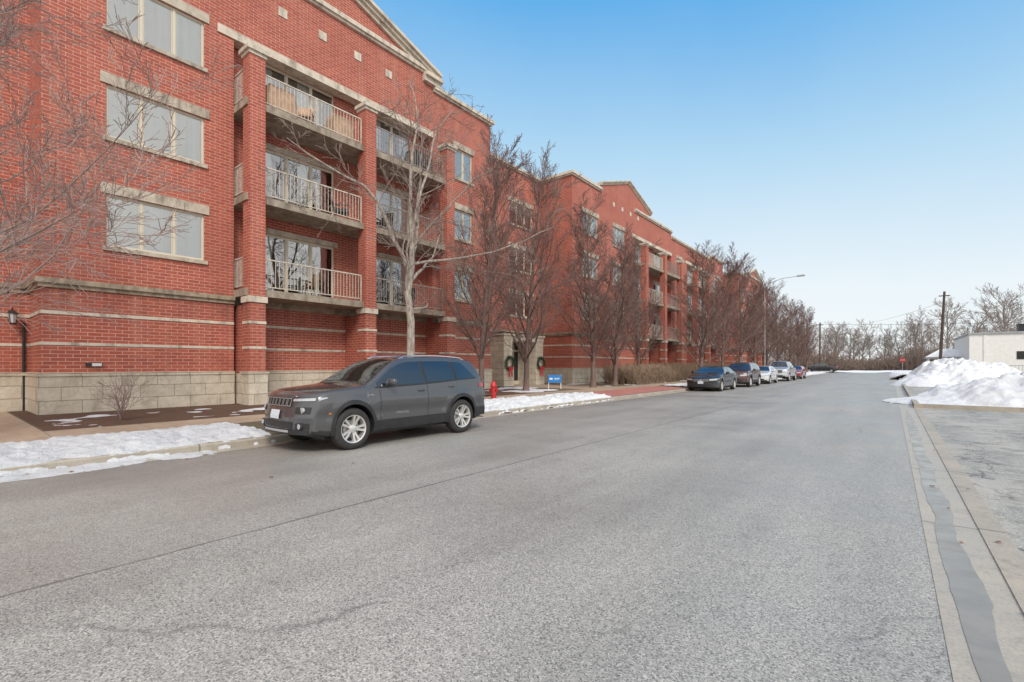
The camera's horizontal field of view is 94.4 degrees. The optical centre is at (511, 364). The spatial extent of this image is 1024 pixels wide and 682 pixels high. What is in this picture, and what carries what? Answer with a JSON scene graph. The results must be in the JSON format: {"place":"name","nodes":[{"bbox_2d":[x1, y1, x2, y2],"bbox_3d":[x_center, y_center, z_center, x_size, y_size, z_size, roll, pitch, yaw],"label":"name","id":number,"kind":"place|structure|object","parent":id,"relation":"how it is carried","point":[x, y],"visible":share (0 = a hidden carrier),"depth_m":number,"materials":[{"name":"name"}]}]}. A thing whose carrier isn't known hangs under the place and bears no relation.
{"place":"outdoors","nodes":[
{"label":"outdoors","id":0,"kind":"place"},
{"bbox_2d":[0,412,42,434],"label":"side path","id":1,"kind":"structure","parent":0,"point":[10,424],"depth_m":9.98,"materials":[{"name":"concrete"}]},
{"bbox_2d":[0,381,686,442],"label":"sidewalk","id":2,"kind":"structure","parent":0,"point":[30,436],"depth_m":10.21,"materials":[{"name":"concrete"}]},
{"bbox_2d":[8,381,687,458],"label":"lawn","id":3,"kind":"structure","parent":0,"point":[258,424],"depth_m":24.19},
{"bbox_2d":[0,0,244,334],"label":"bare tree","id":4,"kind":"object","parent":3,"relation":"on","point":[19,226],"visible":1,"depth_m":7.80,"materials":[{"name":"brown plant"}]},
{"bbox_2d":[0,422,275,475],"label":"snow","id":5,"kind":"structure","parent":3,"relation":"on","point":[20,453],"depth_m":7.82,"materials":[{"name":"white snow"}]},
{"bbox_2d":[8,389,552,430],"bbox_3d":[-6.083,1.296,18.409,6.700,0.001,18.050,0,0,39],"label":"planting bed","id":6,"kind":"object","parent":3,"relation":"on","point":[141,416],"visible":0.4,"depth_m":12.17,"materials":[{"name":"brown soil"}]},
{"bbox_2d":[81,368,158,419],"bbox_3d":[-9.035,0.687,11.033,1.366,1.241,1.703,0,0,-31],"label":"bare shrub","id":7,"kind":"object","parent":6,"relation":"on","point":[119,410],"visible":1,"depth_m":10.99,"materials":[{"name":"brown plant"}]},
{"bbox_2d":[47,407,265,426],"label":"snow","id":8,"kind":"structure","parent":6,"relation":"on","point":[102,415],"depth_m":11.92,"materials":[{"name":"white snow"}]},
{"bbox_2d":[257,66,570,355],"bbox_3d":[-2.877,-4.542,16.294,7.276,11.883,9.643,0,0,39],"label":"bare tree","id":9,"kind":"object","parent":6,"relation":"on","point":[409,262],"visible":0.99,"depth_m":16.25,"materials":[{"name":"brown plant"}]},
{"bbox_2d":[433,115,548,394],"bbox_3d":[-1.049,-4.399,19.887,5.452,11.699,5.768,0,0,39],"label":"bare tree","id":10,"kind":"object","parent":6,"relation":"on","point":[484,338],"visible":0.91,"depth_m":19.76,"materials":[{"name":"brown plant"}]},
{"bbox_2d":[484,387,555,395],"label":"snow","id":11,"kind":"structure","parent":6,"relation":"on","point":[532,389],"depth_m":24.04,"materials":[{"name":"white snow"}]},
{"bbox_2d":[476,141,582,390],"bbox_3d":[0.856,-4.585,22.656,6.511,12.070,5.775,0,0,39],"label":"bare tree","id":12,"kind":"object","parent":6,"relation":"on","point":[530,314],"visible":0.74,"depth_m":22.84,"materials":[{"name":"brown plant"}]},
{"bbox_2d":[0,0,768,414],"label":"apartment building","id":13,"kind":"structure","parent":3,"relation":"on","point":[222,302],"depth_m":15.97,"materials":[{"name":"red"}]},
{"bbox_2d":[7,308,18,323],"bbox_3d":[-13.902,-1.366,13.197,0.400,0.472,0.280,0,0,39],"label":"wall lantern","id":14,"kind":"object","parent":13,"relation":"attached to","point":[12,319],"depth_m":13.12,"materials":[{"name":"black plastic"}]},
{"bbox_2d":[100,181,208,264],"bbox_3d":[-10.710,-4.195,14.350,0.195,1.910,2.710,0,0,39],"label":"window","id":15,"kind":"structure","parent":13,"relation":"in","point":[190,248],"depth_m":14.42,"materials":[{"name":"beige"}]},
{"bbox_2d":[100,70,208,168],"bbox_3d":[-10.710,-7.295,14.350,0.195,1.910,2.710,0,0,39],"label":"window","id":16,"kind":"structure","parent":13,"relation":"in","point":[191,148],"depth_m":14.37,"materials":[{"name":"beige"}]},
{"bbox_2d":[102,0,208,72],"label":"window","id":17,"kind":"structure","parent":13,"relation":"in","point":[169,32],"depth_m":14.54,"materials":[{"name":"beige"}]},
{"bbox_2d":[266,83,296,116],"bbox_3d":[-8.340,-9.195,16.788,1.040,0.950,1.138,0,0,39],"label":"covered furniture","id":18,"kind":"object","parent":13,"relation":"on","point":[281,98],"visible":0.41,"depth_m":16.44,"materials":[{"name":"beige fabric"}]},
{"bbox_2d":[266,63,335,128],"bbox_3d":[-8.230,-9.910,18.302,0.260,2.580,3.160,0,0,39],"label":"balcony door","id":19,"kind":"structure","parent":13,"relation":"in","point":[270,71],"depth_m":18.58,"materials":[{"name":"beige"}]},
{"bbox_2d":[266,228,337,297],"bbox_3d":[-8.230,-3.710,18.302,0.260,2.580,3.160,0,0,39],"label":"balcony door","id":20,"kind":"structure","parent":13,"relation":"in","point":[278,248],"depth_m":18.33,"materials":[{"name":"beige"}]},
{"bbox_2d":[266,142,337,214],"bbox_3d":[-8.230,-6.810,18.302,0.260,2.580,3.160,0,0,39],"label":"balcony door","id":21,"kind":"structure","parent":13,"relation":"in","point":[276,161],"depth_m":18.36,"materials":[{"name":"beige"}]},
{"bbox_2d":[298,107,313,123],"bbox_3d":[-7.690,-9.210,17.602,0.560,0.980,0.670,0,0,-13],"label":"patio chair","id":22,"kind":"object","parent":13,"relation":"on","point":[306,113],"visible":0.33,"depth_m":17.78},
{"bbox_2d":[305,274,325,296],"bbox_3d":[-7.421,-3.010,17.916,0.560,0.980,0.670,0,0,4],"label":"patio chair","id":23,"kind":"object","parent":13,"relation":"on","point":[314,281],"visible":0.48,"depth_m":18.09,"materials":[{"name":"brown wicker"}]},
{"bbox_2d":[325,114,353,140],"bbox_3d":[-6.802,-9.195,18.631,0.840,0.950,0.938,0,0,39],"label":"covered furniture","id":24,"kind":"object","parent":13,"relation":"on","point":[326,124],"visible":0.51,"depth_m":18.31,"materials":[{"name":"beige fabric"}]},
{"bbox_2d":[330,194,348,218],"bbox_3d":[-6.800,-6.110,18.687,0.670,0.980,0.560,0,0,-20],"label":"patio chair","id":25,"kind":"object","parent":13,"relation":"on","point":[339,209],"visible":0.45,"depth_m":18.52,"materials":[{"name":"black plastic"}]},
{"bbox_2d":[376,213,393,227],"bbox_3d":[-5.472,-6.110,20.334,0.560,0.980,0.670,0,0,16],"label":"patio chair","id":26,"kind":"object","parent":13,"relation":"on","point":[383,220],"visible":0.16,"depth_m":20.46,"materials":[{"name":"black plastic"}]},
{"bbox_2d":[376,252,405,305],"bbox_3d":[-5.513,-3.710,21.699,0.260,2.580,2.260,0,0,39],"label":"balcony door","id":27,"kind":"structure","parent":13,"relation":"in","point":[388,269],"depth_m":21.68,"materials":[{"name":"beige"}]},
{"bbox_2d":[376,116,408,160],"bbox_3d":[-5.513,-9.910,21.699,0.260,2.580,2.260,0,0,39],"label":"balcony door","id":28,"kind":"structure","parent":13,"relation":"in","point":[380,123],"depth_m":21.72,"materials":[{"name":"beige"}]},
{"bbox_2d":[376,182,412,234],"bbox_3d":[-5.513,-6.810,21.699,0.260,2.580,2.260,0,0,39],"label":"balcony door","id":29,"kind":"structure","parent":13,"relation":"in","point":[388,202],"depth_m":21.94,"materials":[{"name":"beige"}]},
{"bbox_2d":[397,288,414,306],"bbox_3d":[-4.722,-3.010,21.271,0.560,0.980,0.670,0,0,16],"label":"patio chair","id":30,"kind":"object","parent":13,"relation":"on","point":[412,295],"visible":0.37,"depth_m":21.34,"materials":[{"name":"black plastic"}]},
{"bbox_2d":[404,148,432,173],"bbox_3d":[-4.303,-9.220,21.754,0.840,1.000,1.238,0,0,39],"label":"covered furniture","id":31,"kind":"object","parent":13,"relation":"on","point":[406,156],"visible":0.3,"depth_m":21.40,"materials":[{"name":"black plastic"}]},
{"bbox_2d":[453,140,473,186],"bbox_3d":[-2.536,-10.395,24.568,0.195,1.910,1.560,0,0,39],"label":"window","id":32,"kind":"structure","parent":13,"relation":"in","point":[461,158],"depth_m":24.57,"materials":[{"name":"beige"}]},
{"bbox_2d":[455,264,473,303],"bbox_3d":[-2.536,-4.195,24.568,0.195,1.910,1.560,0,0,39],"label":"window","id":33,"kind":"structure","parent":13,"relation":"in","point":[459,290],"depth_m":24.55,"materials":[{"name":"beige"}]},
{"bbox_2d":[455,202,473,244],"bbox_3d":[-2.536,-7.295,24.568,0.195,1.910,1.560,0,0,39],"label":"window","id":34,"kind":"structure","parent":13,"relation":"in","point":[458,206],"depth_m":24.56,"materials":[{"name":"beige"}]},
{"bbox_2d":[504,355,515,376],"bbox_3d":[-0.099,0.051,28.946,0.296,1.358,1.081,0,0,39],"label":"wreath","id":35,"kind":"object","parent":13,"relation":"attached to","point":[510,368],"visible":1,"depth_m":28.82,"materials":[{"name":"green"}]},
{"bbox_2d":[508,242,531,275],"bbox_3d":[0.603,-7.295,32.814,0.195,1.910,2.860,0,0,39],"label":"window","id":36,"kind":"structure","parent":13,"relation":"in","point":[513,250],"depth_m":32.94,"materials":[{"name":"beige"}]},
{"bbox_2d":[508,195,533,231],"bbox_3d":[0.603,-10.395,32.814,0.195,1.910,2.860,0,0,39],"label":"window","id":37,"kind":"structure","parent":13,"relation":"in","point":[511,210],"depth_m":32.67,"materials":[{"name":"beige"}]},
{"bbox_2d":[509,288,533,318],"bbox_3d":[0.603,-4.195,32.814,0.195,1.910,2.860,0,0,39],"label":"window","id":38,"kind":"structure","parent":13,"relation":"in","point":[524,311],"depth_m":33.12,"materials":[{"name":"beige"}]},
{"bbox_2d":[537,356,546,375],"bbox_3d":[1.937,0.064,31.506,0.286,1.333,1.045,0,0,39],"label":"wreath","id":39,"kind":"object","parent":13,"relation":"attached to","point":[539,366],"visible":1,"depth_m":31.41,"materials":[{"name":"green"}]},
{"bbox_2d":[582,294,597,319],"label":"window","id":40,"kind":"structure","parent":13,"relation":"in","point":[584,294],"depth_m":34.59,"materials":[{"name":"beige"}]},
{"bbox_2d":[581,207,598,238],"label":"window","id":41,"kind":"structure","parent":13,"relation":"in","point":[594,219],"depth_m":35.25,"materials":[{"name":"beige"}]},
{"bbox_2d":[582,251,598,280],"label":"window","id":42,"kind":"structure","parent":13,"relation":"in","point":[594,256],"depth_m":35.25,"materials":[{"name":"beige"}]},
{"bbox_2d":[612,262,621,285],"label":"window","id":43,"kind":"structure","parent":13,"relation":"in","point":[615,262],"depth_m":38.33,"materials":[{"name":"beige"}]},
{"bbox_2d":[612,222,625,249],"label":"window","id":44,"kind":"structure","parent":13,"relation":"in","point":[615,230],"depth_m":38.54,"materials":[{"name":"beige"}]},
{"bbox_2d":[653,280,659,302],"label":"balcony door","id":45,"kind":"structure","parent":13,"relation":"in","point":[656,287],"depth_m":46.45,"materials":[{"name":"beige"}]},
{"bbox_2d":[654,313,659,336],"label":"balcony door","id":46,"kind":"structure","parent":13,"relation":"in","point":[658,328],"depth_m":46.45,"materials":[{"name":"beige"}]},
{"bbox_2d":[654,250,659,267],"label":"balcony door","id":47,"kind":"structure","parent":13,"relation":"in","point":[655,253],"depth_m":46.45,"materials":[{"name":"beige"}]},
{"bbox_2d":[687,320,691,341],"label":"balcony door","id":48,"kind":"structure","parent":13,"relation":"in","point":[688,339],"depth_m":53.82,"materials":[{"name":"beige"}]},
{"bbox_2d":[687,266,691,283],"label":"balcony door","id":49,"kind":"structure","parent":13,"relation":"in","point":[689,278],"depth_m":53.82,"materials":[{"name":"beige"}]},
{"bbox_2d":[489,380,497,398],"bbox_3d":[-0.676,0.940,17.712,0.351,0.780,0.353,0,0,-10],"label":"fire hydrant","id":50,"kind":"object","parent":3,"relation":"on","point":[493,389],"visible":0.79,"depth_m":17.62,"materials":[{"name":"red metal"}]},
{"bbox_2d":[480,392,610,415],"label":"snow","id":51,"kind":"structure","parent":3,"relation":"on","point":[506,404],"depth_m":16.73,"materials":[{"name":"white snow"}]},
{"bbox_2d":[548,375,560,388],"bbox_3d":[2.328,0.910,25.816,0.720,0.780,0.068,0,0,5],"label":"lawn sign","id":52,"kind":"object","parent":3,"relation":"on","point":[554,378],"visible":1,"depth_m":25.79,"materials":[{"name":"blue"}]},
{"bbox_2d":[541,189,644,386],"bbox_3d":[4.657,-4.513,27.768,6.782,11.932,5.745,0,0,9],"label":"bare tree","id":53,"kind":"object","parent":3,"relation":"on","point":[591,321],"visible":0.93,"depth_m":27.50,"materials":[{"name":"brown plant"}]},
{"bbox_2d":[575,221,664,385],"bbox_3d":[6.375,-3.655,29.253,6.251,10.162,6.428,0,0,-28],"label":"bare tree","id":54,"kind":"object","parent":3,"relation":"on","point":[615,345],"visible":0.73,"depth_m":29.28,"materials":[{"name":"brown plant"}]},
{"bbox_2d":[562,380,686,384],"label":"snow","id":55,"kind":"structure","parent":3,"relation":"on","point":[624,384],"depth_m":32.25,"materials":[{"name":"white snow"}]},
{"bbox_2d":[597,242,669,370],"bbox_3d":[8.713,-3.755,33.403,5.518,10.376,5.398,0,0,-30],"label":"bare tree","id":56,"kind":"object","parent":3,"relation":"on","point":[637,349],"visible":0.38,"depth_m":33.00,"materials":[{"name":"brown plant"}]},
{"bbox_2d":[597,361,686,384],"bbox_3d":[9.680,0.465,35.070,4.344,1.690,9.447,0,0,39],"label":"hedge","id":57,"kind":"object","parent":3,"relation":"on","point":[648,373],"visible":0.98,"depth_m":32.87,"materials":[{"name":"brown"}]},
{"bbox_2d":[656,361,707,379],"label":"hedge","id":58,"kind":"object","parent":3,"relation":"on","point":[694,367],"visible":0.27,"depth_m":40.20,"materials":[{"name":"brown"}]},
{"bbox_2d":[689,362,731,366],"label":"hedge","id":59,"kind":"object","parent":3,"relation":"on","point":[719,364],"visible":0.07,"depth_m":47.82,"materials":[{"name":"brown"}]},
{"bbox_2d":[662,240,766,367],"bbox_3d":[14.943,-4.071,35.745,7.178,11.015,6.327,0,0,-37],"label":"bare tree","id":60,"kind":"object","parent":3,"relation":"on","point":[704,332],"visible":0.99,"depth_m":35.71,"materials":[{"name":"brown plant"}]},
{"bbox_2d":[691,241,767,365],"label":"bare tree","id":61,"kind":"object","parent":3,"relation":"on","point":[737,293],"visible":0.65,"depth_m":40.07,"materials":[{"name":"brown plant"}]},
{"bbox_2d":[662,372,825,385],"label":"snow","id":62,"kind":"structure","parent":3,"relation":"on","point":[685,384],"depth_m":31.79,"materials":[{"name":"white snow"}]},
{"bbox_2d":[709,253,793,361],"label":"bare tree","id":63,"kind":"object","parent":3,"relation":"on","point":[751,304],"visible":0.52,"depth_m":44.85,"materials":[{"name":"brown plant"}]},
{"bbox_2d":[735,270,792,362],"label":"bare tree","id":64,"kind":"object","parent":3,"relation":"on","point":[756,319],"visible":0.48,"depth_m":49.47,"materials":[{"name":"brown plant"}]},
{"bbox_2d":[743,276,792,365],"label":"bare tree","id":65,"kind":"object","parent":3,"relation":"on","point":[767,332],"visible":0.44,"depth_m":54.34,"materials":[{"name":"brown plant"}]},
{"bbox_2d":[758,280,805,360],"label":"bare tree","id":66,"kind":"object","parent":3,"relation":"on","point":[772,312],"visible":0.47,"depth_m":60.24,"materials":[{"name":"brown plant"}]},
{"bbox_2d":[764,274,804,365],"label":"street lamp","id":67,"kind":"object","parent":3,"relation":"on","point":[764,317],"visible":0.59,"depth_m":49.32,"materials":[{"name":"metal"}]},
{"bbox_2d":[773,298,825,362],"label":"bare tree","id":68,"kind":"object","parent":3,"relation":"on","point":[791,353],"visible":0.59,"depth_m":66.22,"materials":[{"name":"brown plant"}]},
{"bbox_2d":[781,300,820,365],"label":"bare tree","id":69,"kind":"object","parent":3,"relation":"on","point":[800,328],"visible":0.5,"depth_m":72.55,"materials":[{"name":"brown plant"}]},
{"bbox_2d":[792,306,835,371],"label":"bare tree","id":70,"kind":"object","parent":3,"relation":"on","point":[813,337],"visible":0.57,"depth_m":80.28,"materials":[{"name":"brown plant"}]},
{"bbox_2d":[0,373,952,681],"bbox_3d":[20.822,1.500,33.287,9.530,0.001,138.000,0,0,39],"label":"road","id":71,"kind":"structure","parent":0,"point":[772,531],"depth_m":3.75,"materials":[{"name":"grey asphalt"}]},
{"bbox_2d":[0,450,215,482],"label":"snow","id":72,"kind":"structure","parent":71,"relation":"on","point":[87,467],"depth_m":6.86,"materials":[{"name":"white snow"}]},
{"bbox_2d":[261,355,484,449],"bbox_3d":[-2.671,0.643,10.043,2.226,1.714,4.656,0,0,39],"label":"parked car","id":73,"kind":"object","parent":71,"relation":"on","point":[353,406],"visible":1,"depth_m":9.10,"materials":[{"name":"grey paint"}]},
{"bbox_2d":[22,373,825,475],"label":"gutter","id":74,"kind":"object","parent":71,"relation":"on","point":[249,447],"visible":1,"depth_m":13.26,"materials":[{"name":"concrete"}]},
{"bbox_2d":[687,366,736,390],"bbox_3d":[12.147,0.775,28.662,2.208,1.450,4.786,0,0,39],"label":"parked car","id":75,"kind":"object","parent":71,"relation":"on","point":[719,378],"visible":0.99,"depth_m":27.42,"materials":[{"name":"black paint"}]},
{"bbox_2d":[728,362,760,386],"bbox_3d":[16.370,0.643,33.908,2.226,1.714,4.656,0,0,39],"label":"parked car","id":76,"kind":"object","parent":71,"relation":"on","point":[748,374],"visible":0.61,"depth_m":32.99,"materials":[{"name":"red paint"}]},
{"bbox_2d":[759,366,777,383],"bbox_3d":[20.721,0.775,39.347,2.208,1.450,4.786,0,0,39],"label":"parked car","id":77,"kind":"object","parent":71,"relation":"on","point":[769,374],"visible":0.56,"depth_m":38.26,"materials":[{"name":"white paint"}]},
{"bbox_2d":[769,361,796,380],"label":"parked truck","id":78,"kind":"object","parent":71,"relation":"on","point":[786,370],"visible":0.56,"depth_m":44.66,"materials":[{"name":"silver paint"}]},
{"bbox_2d":[783,365,805,378],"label":"parked car","id":79,"kind":"object","parent":71,"relation":"on","point":[801,372],"visible":0.5,"depth_m":51.63,"materials":[{"name":"red paint"}]},
{"bbox_2d":[804,363,838,372],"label":"truck","id":80,"kind":"object","parent":71,"relation":"on","point":[821,367],"visible":0.88,"depth_m":91.70,"materials":[{"name":"grey paint"}]},
{"bbox_2d":[894,378,1023,681],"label":"gutter","id":81,"kind":"object","parent":71,"relation":"on","point":[1007,614],"visible":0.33,"depth_m":3.32,"materials":[{"name":"concrete"}]},
{"bbox_2d":[905,410,1012,681],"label":"puddle","id":82,"kind":"object","parent":81,"relation":"on","point":[974,603],"visible":1,"depth_m":3.19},
{"bbox_2d":[509,384,612,388],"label":"entrance path","id":83,"kind":"structure","parent":0,"point":[558,386],"depth_m":28.56,"materials":[{"name":"brick"}]},
{"bbox_2d":[583,386,686,395],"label":"red paving","id":84,"kind":"structure","parent":0,"point":[619,392],"depth_m":24.82,"materials":[{"name":"red brick"}]},
{"bbox_2d":[373,0,1023,362],"label":"sky","id":85,"kind":"structure","parent":0,"point":[870,151],"materials":[{"name":"blue"}]},
{"bbox_2d":[613,371,953,681],"bbox_3d":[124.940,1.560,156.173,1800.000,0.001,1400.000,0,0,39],"label":"ground","id":86,"kind":"structure","parent":0,"point":[916,493],"depth_m":9.54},
{"bbox_2d":[0,372,827,476],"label":"kerb","id":87,"kind":"structure","parent":86,"relation":"on","point":[67,462],"depth_m":8.37,"materials":[{"name":"concrete"}]},
{"bbox_2d":[768,300,789,360],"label":"bare tree","id":88,"kind":"object","parent":86,"relation":"on","point":[782,327],"visible":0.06,"depth_m":113.28,"materials":[{"name":"brown plant"}]},
{"bbox_2d":[819,322,820,371],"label":"utility pole","id":89,"kind":"object","parent":86,"relation":"on","point":[820,344],"visible":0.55,"depth_m":99.73,"materials":[{"name":"brown wood"}]},
{"bbox_2d":[821,322,1012,324],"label":"power line","id":90,"kind":"object","parent":89,"relation":"attached to","point":[901,324],"visible":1,"depth_m":91.42,"materials":[{"name":"black"}]},
{"bbox_2d":[768,345,949,371],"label":"undergrowth","id":91,"kind":"object","parent":86,"relation":"on","point":[912,361],"visible":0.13,"depth_m":110.15,"materials":[{"name":"brown"}]},
{"bbox_2d":[823,370,911,372],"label":"snow","id":92,"kind":"structure","parent":86,"relation":"on","point":[857,371],"depth_m":96.39,"materials":[{"name":"white snow"}]},
{"bbox_2d":[768,288,1023,362],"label":"woodland","id":93,"kind":"object","parent":86,"relation":"on","point":[829,337],"visible":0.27,"depth_m":125.63,"materials":[{"name":"brown"}]},
{"bbox_2d":[898,377,919,406],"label":"kerb","id":94,"kind":"structure","parent":86,"relation":"on","point":[908,391],"depth_m":23.18,"materials":[{"name":"concrete"}]},
{"bbox_2d":[910,296,974,348],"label":"bare tree","id":95,"kind":"object","parent":86,"relation":"on","point":[947,340],"visible":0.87,"depth_m":98.05,"materials":[{"name":"brown plant"}]},
{"bbox_2d":[914,408,1023,613],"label":"kerb","id":96,"kind":"structure","parent":86,"relation":"on","point":[1008,557],"depth_m":4.45,"materials":[{"name":"concrete"}]},
{"bbox_2d":[914,403,1023,411],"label":"kerb","id":97,"kind":"structure","parent":86,"relation":"on","point":[979,408],"depth_m":15.67,"materials":[{"name":"concrete"}]},
{"bbox_2d":[971,282,1023,331],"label":"bare tree","id":98,"kind":"object","parent":86,"relation":"on","point":[997,315],"visible":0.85,"depth_m":91.20,"materials":[{"name":"brown plant"}]},
{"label":"utility pole","id":99,"kind":"object","parent":86,"relation":"on","visible":0},
{"bbox_2d":[860,322,1009,324],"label":"power line","id":100,"kind":"object","parent":99,"relation":"attached to","point":[882,324],"visible":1,"depth_m":94.06,"materials":[{"name":"black"}]},
{"bbox_2d":[900,377,932,395],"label":"back lot","id":101,"kind":"structure","parent":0,"point":[914,390],"depth_m":28.57,"materials":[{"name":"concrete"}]},
{"bbox_2d":[889,370,909,379],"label":"snow pile","id":102,"kind":"object","parent":101,"relation":"on","point":[897,374],"visible":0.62,"depth_m":53.10,"materials":[{"name":"white snow"}]},
{"bbox_2d":[924,349,960,360],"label":"truck","id":103,"kind":"object","parent":101,"relation":"on","point":[951,353],"visible":0.29,"depth_m":69.13,"materials":[{"name":"metal"}]},
{"bbox_2d":[939,291,949,358],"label":"utility pole","id":104,"kind":"object","parent":101,"relation":"on","point":[942,329],"visible":0.83,"depth_m":62.22,"materials":[{"name":"brown wood"}]},
{"bbox_2d":[880,372,1023,407],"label":"snow pile","id":105,"kind":"object","parent":101,"relation":"on","point":[1006,390],"visible":0.96,"depth_m":17.68,"materials":[{"name":"white snow"}]},
{"bbox_2d":[890,357,1021,386],"bbox_3d":[35.209,0.520,36.895,9.110,2.305,16.565,0,0,39],"label":"snow pile","id":106,"kind":"object","parent":101,"relation":"on","point":[949,371],"visible":0.83,"depth_m":33.88,"materials":[{"name":"white snow"}]},
{"bbox_2d":[921,408,1023,556],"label":"parking lot","id":107,"kind":"structure","parent":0,"point":[986,448],"depth_m":7.99,"materials":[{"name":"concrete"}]},
{"bbox_2d":[953,324,1023,371],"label":"white building","id":108,"kind":"structure","parent":0,"point":[1007,348],"depth_m":59.35,"materials":[{"name":"paint"}]},
{"bbox_2d":[1017,351,1023,358],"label":"window","id":109,"kind":"structure","parent":108,"relation":"in","point":[1020,354],"depth_m":57.88,"materials":[{"name":"grey"}]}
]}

